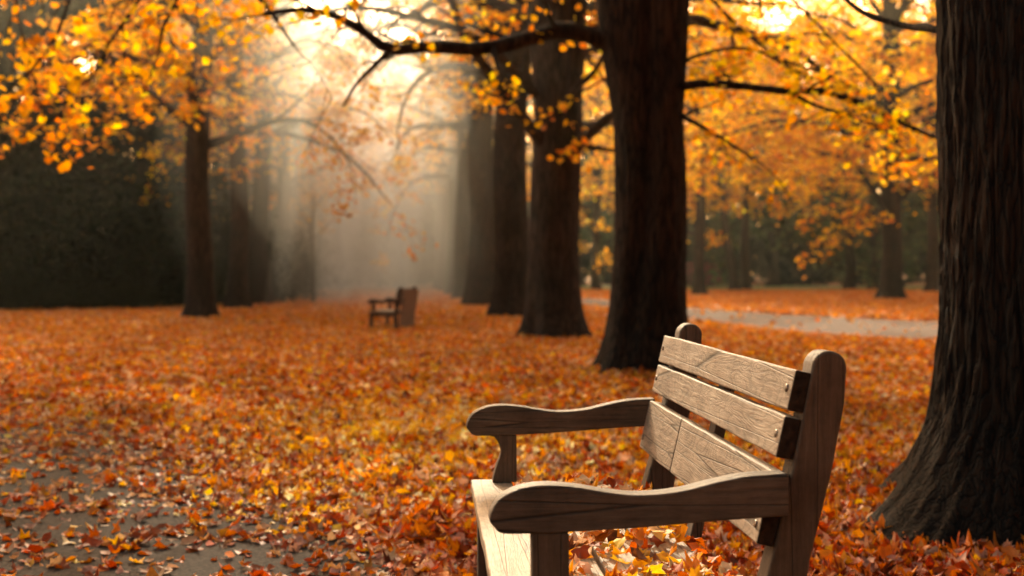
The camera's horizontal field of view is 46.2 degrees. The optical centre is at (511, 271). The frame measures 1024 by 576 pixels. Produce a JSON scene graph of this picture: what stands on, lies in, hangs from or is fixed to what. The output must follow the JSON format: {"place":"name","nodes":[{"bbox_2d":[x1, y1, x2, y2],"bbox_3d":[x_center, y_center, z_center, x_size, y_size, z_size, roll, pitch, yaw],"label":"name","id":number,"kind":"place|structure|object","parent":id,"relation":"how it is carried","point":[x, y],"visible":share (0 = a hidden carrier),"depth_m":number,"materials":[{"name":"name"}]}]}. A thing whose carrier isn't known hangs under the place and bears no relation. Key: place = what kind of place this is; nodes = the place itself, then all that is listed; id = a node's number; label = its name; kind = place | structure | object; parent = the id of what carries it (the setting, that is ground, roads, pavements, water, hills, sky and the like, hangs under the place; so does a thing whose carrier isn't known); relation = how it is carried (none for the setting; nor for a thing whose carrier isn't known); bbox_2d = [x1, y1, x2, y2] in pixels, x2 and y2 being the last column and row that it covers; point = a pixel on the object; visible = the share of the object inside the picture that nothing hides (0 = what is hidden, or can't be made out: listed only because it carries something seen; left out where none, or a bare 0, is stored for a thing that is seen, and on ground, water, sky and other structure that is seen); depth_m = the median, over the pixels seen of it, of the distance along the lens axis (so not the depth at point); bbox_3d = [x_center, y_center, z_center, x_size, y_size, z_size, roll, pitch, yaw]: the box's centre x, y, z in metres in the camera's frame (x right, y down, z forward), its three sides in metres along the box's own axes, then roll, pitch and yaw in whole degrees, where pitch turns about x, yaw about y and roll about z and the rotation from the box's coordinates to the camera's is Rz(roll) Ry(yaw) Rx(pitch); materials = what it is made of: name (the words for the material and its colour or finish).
{"place":"outdoors","nodes":[
{"label":"outdoors","id":0,"kind":"place"},
{"bbox_2d":[0,402,418,575],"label":"path","id":1,"kind":"structure","parent":0,"point":[200,563],"depth_m":5.06,"materials":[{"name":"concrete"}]},
{"bbox_2d":[0,395,1023,575],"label":"fallen leaves","id":2,"kind":"object","parent":1,"relation":"on","point":[908,551],"visible":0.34,"depth_m":6.10,"materials":[{"name":"orange plant"}]},
{"bbox_2d":[466,323,845,575],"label":"park bench","id":3,"kind":"object","parent":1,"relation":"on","point":[523,529],"visible":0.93,"depth_m":2.52,"materials":[{"name":"brown wood"}]},
{"bbox_2d":[518,467,752,575],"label":"fallen leaves","id":4,"kind":"object","parent":3,"relation":"on","point":[656,566],"visible":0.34,"depth_m":2.76,"materials":[{"name":"orange plant"}]},
{"bbox_2d":[0,0,928,270],"label":"sky","id":5,"kind":"structure","parent":0,"point":[778,19],"materials":[{"name":"white"}]},
{"bbox_2d":[3,276,1023,575],"bbox_3d":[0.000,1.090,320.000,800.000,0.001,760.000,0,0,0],"label":"ground","id":6,"kind":"structure","parent":0,"point":[403,542],"depth_m":5.58,"materials":[{"name":"brown plant"}]},
{"bbox_2d":[0,259,46,309],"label":"evergreen shrub","id":7,"kind":"object","parent":6,"relation":"on","point":[23,295],"visible":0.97,"depth_m":32.48,"materials":[{"name":"green plant"}]},
{"bbox_2d":[0,0,64,192],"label":"woodland tree","id":8,"kind":"object","parent":6,"relation":"on","point":[10,110],"visible":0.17,"depth_m":41.20,"materials":[{"name":"orange plant"}]},
{"bbox_2d":[1,6,119,172],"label":"woodland tree","id":9,"kind":"object","parent":6,"relation":"on","point":[88,66],"depth_m":75.70,"materials":[{"name":"orange plant"}]},
{"bbox_2d":[0,163,132,308],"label":"evergreen shrub","id":10,"kind":"object","parent":6,"relation":"on","point":[17,235],"visible":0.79,"depth_m":34.31,"materials":[{"name":"green plant"}]},
{"bbox_2d":[0,145,141,261],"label":"evergreen shrub","id":11,"kind":"object","parent":6,"relation":"on","point":[24,171],"visible":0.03,"depth_m":44.58,"materials":[{"name":"green plant"}]},
{"bbox_2d":[36,266,114,309],"bbox_3d":[-12.167,0.473,33.590,2.104,1.276,2.318,0,0,-31],"label":"evergreen shrub","id":12,"kind":"object","parent":6,"relation":"on","point":[77,290],"visible":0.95,"depth_m":33.10,"materials":[{"name":"green plant"}]},
{"bbox_2d":[0,0,177,208],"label":"woodland tree","id":13,"kind":"object","parent":6,"relation":"on","point":[31,16],"visible":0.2,"depth_m":48.36,"materials":[{"name":"orange plant"}]},
{"bbox_2d":[0,0,180,194],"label":"woodland tree","id":14,"kind":"object","parent":6,"relation":"on","point":[40,137],"visible":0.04,"depth_m":61.22,"materials":[{"name":"orange plant"}]},
{"bbox_2d":[12,175,228,307],"bbox_3d":[-11.882,-0.918,36.589,6.116,4.152,5.552,0,0,-38],"label":"evergreen shrub","id":15,"kind":"object","parent":6,"relation":"on","point":[150,249],"visible":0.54,"depth_m":35.73,"materials":[{"name":"green plant"}]},
{"bbox_2d":[95,269,167,308],"bbox_3d":[-11.012,0.500,34.426,1.753,1.220,1.931,0,0,17],"label":"evergreen shrub","id":16,"kind":"object","parent":6,"relation":"on","point":[128,300],"visible":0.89,"depth_m":34.16,"materials":[{"name":"green plant"}]},
{"bbox_2d":[20,26,251,206],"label":"woodland tree","id":17,"kind":"object","parent":6,"relation":"on","point":[132,159],"depth_m":74.83,"materials":[{"name":"orange plant"}]},
{"bbox_2d":[51,157,221,237],"bbox_3d":[-13.288,-1.447,43.022,7.726,5.244,7.012,0,0,30],"label":"evergreen shrub","id":18,"kind":"object","parent":6,"relation":"on","point":[172,184],"visible":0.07,"depth_m":42.05,"materials":[{"name":"green plant"}]},
{"bbox_2d":[5,7,274,220],"bbox_3d":[-19.442,-7.442,60.709,15.868,19.487,15.396,0,0,3],"label":"woodland tree","id":19,"kind":"object","parent":6,"relation":"on","point":[172,158],"visible":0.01,"depth_m":59.02,"materials":[{"name":"orange plant"}]},
{"bbox_2d":[1,0,306,293],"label":"woodland tree","id":20,"kind":"object","parent":6,"relation":"on","point":[145,133],"visible":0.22,"depth_m":45.99,"materials":[{"name":"orange plant"}]},
{"bbox_2d":[0,0,332,176],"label":"maple tree","id":21,"kind":"object","parent":6,"relation":"on","point":[51,50],"visible":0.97,"depth_m":10.98,"materials":[{"name":"orange plant"}]},
{"bbox_2d":[162,253,227,305],"bbox_3d":[-9.613,0.220,36.371,2.124,1.799,1.928,0,0,-25],"label":"evergreen shrub","id":22,"kind":"object","parent":6,"relation":"on","point":[183,284],"visible":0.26,"depth_m":36.12,"materials":[{"name":"green plant"}]},
{"bbox_2d":[0,0,420,317],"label":"maple tree","id":23,"kind":"object","parent":6,"relation":"on","point":[195,120],"visible":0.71,"depth_m":27.55,"materials":[{"name":"orange plant"}]},
{"bbox_2d":[36,0,438,307],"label":"maple tree","id":24,"kind":"object","parent":6,"relation":"on","point":[237,295],"visible":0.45,"depth_m":34.73,"materials":[{"name":"orange plant"}]},
{"bbox_2d":[55,0,421,303],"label":"maple tree","id":25,"kind":"object","parent":6,"relation":"on","point":[260,288],"visible":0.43,"depth_m":39.23,"materials":[{"name":"orange plant"}]},
{"bbox_2d":[168,190,310,302],"bbox_3d":[-9.995,-0.813,40.914,5.259,3.933,5.794,0,0,38],"label":"evergreen shrub","id":26,"kind":"object","parent":6,"relation":"on","point":[223,237],"visible":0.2,"depth_m":40.62,"materials":[{"name":"green plant"}]},
{"bbox_2d":[225,261,288,299],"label":"evergreen shrub","id":27,"kind":"object","parent":6,"relation":"on","point":[281,287],"visible":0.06,"depth_m":41.44,"materials":[{"name":"green plant"}]},
{"bbox_2d":[130,2,395,289],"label":"woodland tree","id":28,"kind":"object","parent":6,"relation":"on","point":[332,257],"visible":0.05,"depth_m":70.74,"materials":[{"name":"orange plant"}]},
{"bbox_2d":[176,64,350,265],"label":"woodland tree","id":29,"kind":"object","parent":6,"relation":"on","point":[254,164],"depth_m":97.53,"materials":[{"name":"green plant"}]},
{"bbox_2d":[119,0,428,241],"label":"maple tree","id":30,"kind":"object","parent":6,"relation":"on","point":[284,189],"visible":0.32,"depth_m":48.74,"materials":[{"name":"orange plant"}]},
{"bbox_2d":[249,220,329,298],"bbox_3d":[-9.261,-0.496,45.940,4.383,3.278,4.828,0,0,8],"label":"evergreen shrub","id":31,"kind":"object","parent":6,"relation":"on","point":[301,261],"visible":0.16,"depth_m":45.93,"materials":[{"name":"green plant"}]},
{"bbox_2d":[211,0,395,235],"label":"maple tree","id":32,"kind":"object","parent":6,"relation":"on","point":[296,213],"visible":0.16,"depth_m":56.83,"materials":[{"name":"orange plant"}]},
{"bbox_2d":[269,205,342,294],"bbox_3d":[-11.230,-1.024,54.090,5.844,4.370,6.438,0,0,23],"label":"evergreen shrub","id":33,"kind":"object","parent":6,"relation":"on","point":[330,251],"visible":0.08,"depth_m":54.47,"materials":[{"name":"green plant"}]},
{"bbox_2d":[218,17,412,290],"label":"maple tree","id":34,"kind":"object","parent":6,"relation":"on","point":[311,180],"visible":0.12,"depth_m":65.79,"materials":[{"name":"orange plant"}]},
{"bbox_2d":[273,166,357,301],"bbox_3d":[-6.811,-1.255,41.664,2.600,4.794,2.513,0,0,35],"label":"sapling","id":35,"kind":"object","parent":6,"relation":"on","point":[313,206],"visible":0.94,"depth_m":41.47,"materials":[{"name":"brown plant"}]},
{"bbox_2d":[269,33,418,288],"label":"woodland tree","id":36,"kind":"object","parent":6,"relation":"on","point":[390,251],"visible":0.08,"depth_m":77.65,"materials":[{"name":"brown plant"}]},
{"bbox_2d":[271,34,426,285],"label":"woodland tree","id":37,"kind":"object","parent":6,"relation":"on","point":[411,263],"visible":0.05,"depth_m":91.69,"materials":[{"name":"brown plant"}]},
{"bbox_2d":[305,42,430,283],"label":"woodland tree","id":38,"kind":"object","parent":6,"relation":"on","point":[373,193],"depth_m":111.32,"materials":[{"name":"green plant"}]},
{"bbox_2d":[323,50,439,287],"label":"woodland tree","id":39,"kind":"object","parent":6,"relation":"on","point":[399,242],"visible":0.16,"depth_m":79.37,"materials":[{"name":"orange plant"}]},
{"bbox_2d":[333,53,430,280],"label":"woodland tree","id":40,"kind":"object","parent":6,"relation":"on","point":[391,194],"visible":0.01,"depth_m":112.51,"materials":[{"name":"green plant"}]},
{"bbox_2d":[340,50,433,284],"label":"woodland tree","id":41,"kind":"object","parent":6,"relation":"on","point":[392,163],"visible":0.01,"depth_m":103.36,"materials":[{"name":"orange plant"}]},
{"bbox_2d":[349,233,434,284],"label":"woodland shrub","id":42,"kind":"object","parent":6,"relation":"on","point":[417,276],"visible":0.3,"depth_m":99.08,"materials":[{"name":"brown plant"}]},
{"bbox_2d":[368,286,418,328],"bbox_3d":[-2.233,0.682,22.758,0.695,0.819,1.322,0,0,8],"label":"park bench","id":43,"kind":"object","parent":6,"relation":"on","point":[408,303],"visible":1,"depth_m":22.23,"materials":[{"name":"brown wood"}]},
{"bbox_2d":[330,36,530,288],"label":"lime tree","id":44,"kind":"object","parent":6,"relation":"on","point":[438,197],"visible":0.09,"depth_m":76.69,"materials":[{"name":"orange plant"}]},
{"bbox_2d":[274,0,613,298],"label":"lime tree","id":45,"kind":"object","parent":6,"relation":"on","point":[461,225],"visible":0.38,"depth_m":46.67,"materials":[{"name":"orange plant"}]},
{"bbox_2d":[293,4,607,293],"bbox_3d":[-2.015,-7.337,55.760,14.002,17.094,15.024,0,0,-43],"label":"lime tree","id":46,"kind":"object","parent":6,"relation":"on","point":[450,165],"visible":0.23,"depth_m":55.63,"materials":[{"name":"orange plant"}]},
{"bbox_2d":[374,81,528,286],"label":"woodland tree","id":47,"kind":"object","parent":6,"relation":"on","point":[425,255],"visible":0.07,"depth_m":90.52,"materials":[{"name":"brown plant"}]},
{"bbox_2d":[328,3,592,290],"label":"lime tree","id":48,"kind":"object","parent":6,"relation":"on","point":[444,244],"visible":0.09,"depth_m":65.65,"materials":[{"name":"orange plant"}]},
{"bbox_2d":[216,0,718,304],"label":"lime tree","id":49,"kind":"object","parent":6,"relation":"on","point":[477,125],"visible":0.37,"depth_m":37.66,"materials":[{"name":"orange plant"}]},
{"bbox_2d":[0,321,937,407],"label":"fallen leaves","id":50,"kind":"object","parent":6,"relation":"on","point":[72,364],"visible":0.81,"depth_m":13.58,"materials":[{"name":"orange plant"}]},
{"bbox_2d":[0,288,938,325],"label":"fallen leaves","id":51,"kind":"object","parent":6,"relation":"on","point":[354,306],"visible":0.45,"depth_m":32.35,"materials":[{"name":"orange plant"}]},
{"bbox_2d":[24,125,937,282],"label":"wood","id":52,"kind":"object","parent":6,"relation":"on","point":[589,276],"depth_m":122.82,"materials":[{"name":"brown plant"}]},
{"bbox_2d":[389,63,610,247],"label":"woodland tree","id":53,"kind":"object","parent":6,"relation":"on","point":[527,189],"depth_m":98.87,"materials":[{"name":"orange plant"}]},
{"bbox_2d":[184,0,937,376],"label":"lime tree","id":54,"kind":"object","parent":6,"relation":"on","point":[640,46],"visible":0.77,"depth_m":12.44,"materials":[{"name":"brown plant"}]},
{"bbox_2d":[199,0,924,337],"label":"lime tree","id":55,"kind":"object","parent":6,"relation":"on","point":[560,137],"visible":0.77,"depth_m":19.20,"materials":[{"name":"brown plant"}]},
{"bbox_2d":[527,45,614,285],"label":"woodland tree","id":56,"kind":"object","parent":6,"relation":"on","point":[602,213],"visible":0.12,"depth_m":90.11,"materials":[{"name":"orange plant"}]},
{"bbox_2d":[581,251,590,284],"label":"woodland shrub","id":57,"kind":"object","parent":6,"relation":"on","point":[584,278],"visible":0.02,"depth_m":99.22,"materials":[{"name":"green plant"}]},
{"bbox_2d":[327,0,912,315],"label":"lime tree","id":58,"kind":"object","parent":6,"relation":"on","point":[510,220],"visible":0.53,"depth_m":28.35,"materials":[{"name":"orange plant"}]},
{"bbox_2d":[526,54,717,284],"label":"woodland tree","id":59,"kind":"object","parent":6,"relation":"on","point":[611,210],"visible":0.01,"depth_m":103.23,"materials":[{"name":"orange plant"}]},
{"bbox_2d":[581,223,692,284],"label":"woodland shrub","id":60,"kind":"object","parent":6,"relation":"on","point":[607,275],"visible":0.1,"depth_m":96.26,"materials":[{"name":"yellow plant"}]},
{"bbox_2d":[591,67,822,244],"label":"woodland tree","id":61,"kind":"object","parent":6,"relation":"on","point":[717,213],"depth_m":106.72,"materials":[{"name":"orange plant"}]},
{"bbox_2d":[580,1,869,294],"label":"maple tree","id":62,"kind":"object","parent":6,"relation":"on","point":[699,286],"visible":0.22,"depth_m":54.83,"materials":[{"name":"orange plant"}]},
{"bbox_2d":[686,216,768,285],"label":"woodland shrub","id":63,"kind":"object","parent":6,"relation":"on","point":[754,252],"visible":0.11,"depth_m":95.24,"materials":[{"name":"green plant"}]},
{"bbox_2d":[604,0,937,298],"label":"maple tree","id":64,"kind":"object","parent":6,"relation":"on","point":[890,198],"visible":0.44,"depth_m":46.27,"materials":[{"name":"orange plant"}]},
{"bbox_2d":[749,208,857,285],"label":"woodland shrub","id":65,"kind":"object","parent":6,"relation":"on","point":[790,273],"visible":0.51,"depth_m":95.18,"materials":[{"name":"green plant"}]},
{"bbox_2d":[768,14,926,280],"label":"woodland tree","id":66,"kind":"object","parent":6,"relation":"on","point":[827,199],"depth_m":102.17,"materials":[{"name":"orange plant"}]},
{"bbox_2d":[760,0,938,291],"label":"maple tree","id":67,"kind":"object","parent":6,"relation":"on","point":[932,277],"visible":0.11,"depth_m":62.59,"materials":[{"name":"orange plant"}]},
{"bbox_2d":[832,221,905,284],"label":"woodland shrub","id":68,"kind":"object","parent":6,"relation":"on","point":[860,271],"visible":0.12,"depth_m":95.51,"materials":[{"name":"green plant"}]},
{"bbox_2d":[903,237,939,284],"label":"woodland shrub","id":69,"kind":"object","parent":6,"relation":"on","point":[924,259],"visible":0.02,"depth_m":96.70,"materials":[{"name":"green plant"}]},
{"bbox_2d":[844,0,1023,559],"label":"lime tree","id":70,"kind":"object","parent":6,"relation":"on","point":[960,467],"visible":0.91,"depth_m":4.85,"materials":[{"name":"brown plant"}]},
{"bbox_2d":[581,286,923,288],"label":"lawn","id":71,"kind":"structure","parent":0,"point":[791,287],"depth_m":84.08,"materials":[{"name":"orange plant"}]},
{"bbox_2d":[526,44,712,288],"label":"maple tree","id":72,"kind":"object","parent":71,"relation":"on","point":[595,280],"visible":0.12,"depth_m":74.14,"materials":[{"name":"orange plant"}]},
{"bbox_2d":[579,39,821,287],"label":"woodland tree","id":73,"kind":"object","parent":71,"relation":"on","point":[712,251],"visible":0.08,"depth_m":83.11,"materials":[{"name":"brown plant"}]},
{"bbox_2d":[686,262,721,286],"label":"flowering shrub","id":74,"kind":"object","parent":71,"relation":"on","point":[689,272],"visible":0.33,"depth_m":85.57,"materials":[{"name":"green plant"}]},
{"bbox_2d":[604,5,813,289],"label":"maple tree","id":75,"kind":"object","parent":71,"relation":"on","point":[733,282],"visible":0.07,"depth_m":68.26,"materials":[{"name":"orange plant"}]},
{"bbox_2d":[594,0,880,289],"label":"maple tree","id":76,"kind":"object","parent":71,"relation":"on","point":[745,281],"visible":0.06,"depth_m":70.90,"materials":[{"name":"orange plant"}]},
{"bbox_2d":[688,27,877,285],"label":"woodland tree","id":77,"kind":"object","parent":71,"relation":"on","point":[773,276],"visible":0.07,"depth_m":91.36,"materials":[{"name":"brown plant"}]},
{"bbox_2d":[718,0,937,288],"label":"maple tree","id":78,"kind":"object","parent":71,"relation":"on","point":[849,282],"visible":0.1,"depth_m":77.00,"materials":[{"name":"orange plant"}]},
{"bbox_2d":[765,60,939,288],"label":"woodland tree","id":79,"kind":"object","parent":71,"relation":"on","point":[871,242],"visible":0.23,"depth_m":77.77,"materials":[{"name":"orange plant"}]},
{"bbox_2d":[801,32,939,287],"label":"woodland tree","id":80,"kind":"object","parent":71,"relation":"on","point":[842,274],"visible":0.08,"depth_m":82.72,"materials":[{"name":"brown plant"}]},
{"bbox_2d":[841,40,937,269],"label":"woodland tree","id":81,"kind":"object","parent":71,"relation":"on","point":[917,255],"depth_m":92.08,"materials":[{"name":"brown plant"}]},
{"bbox_2d":[582,298,937,338],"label":"path","id":82,"kind":"structure","parent":0,"point":[837,325],"depth_m":25.30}
]}

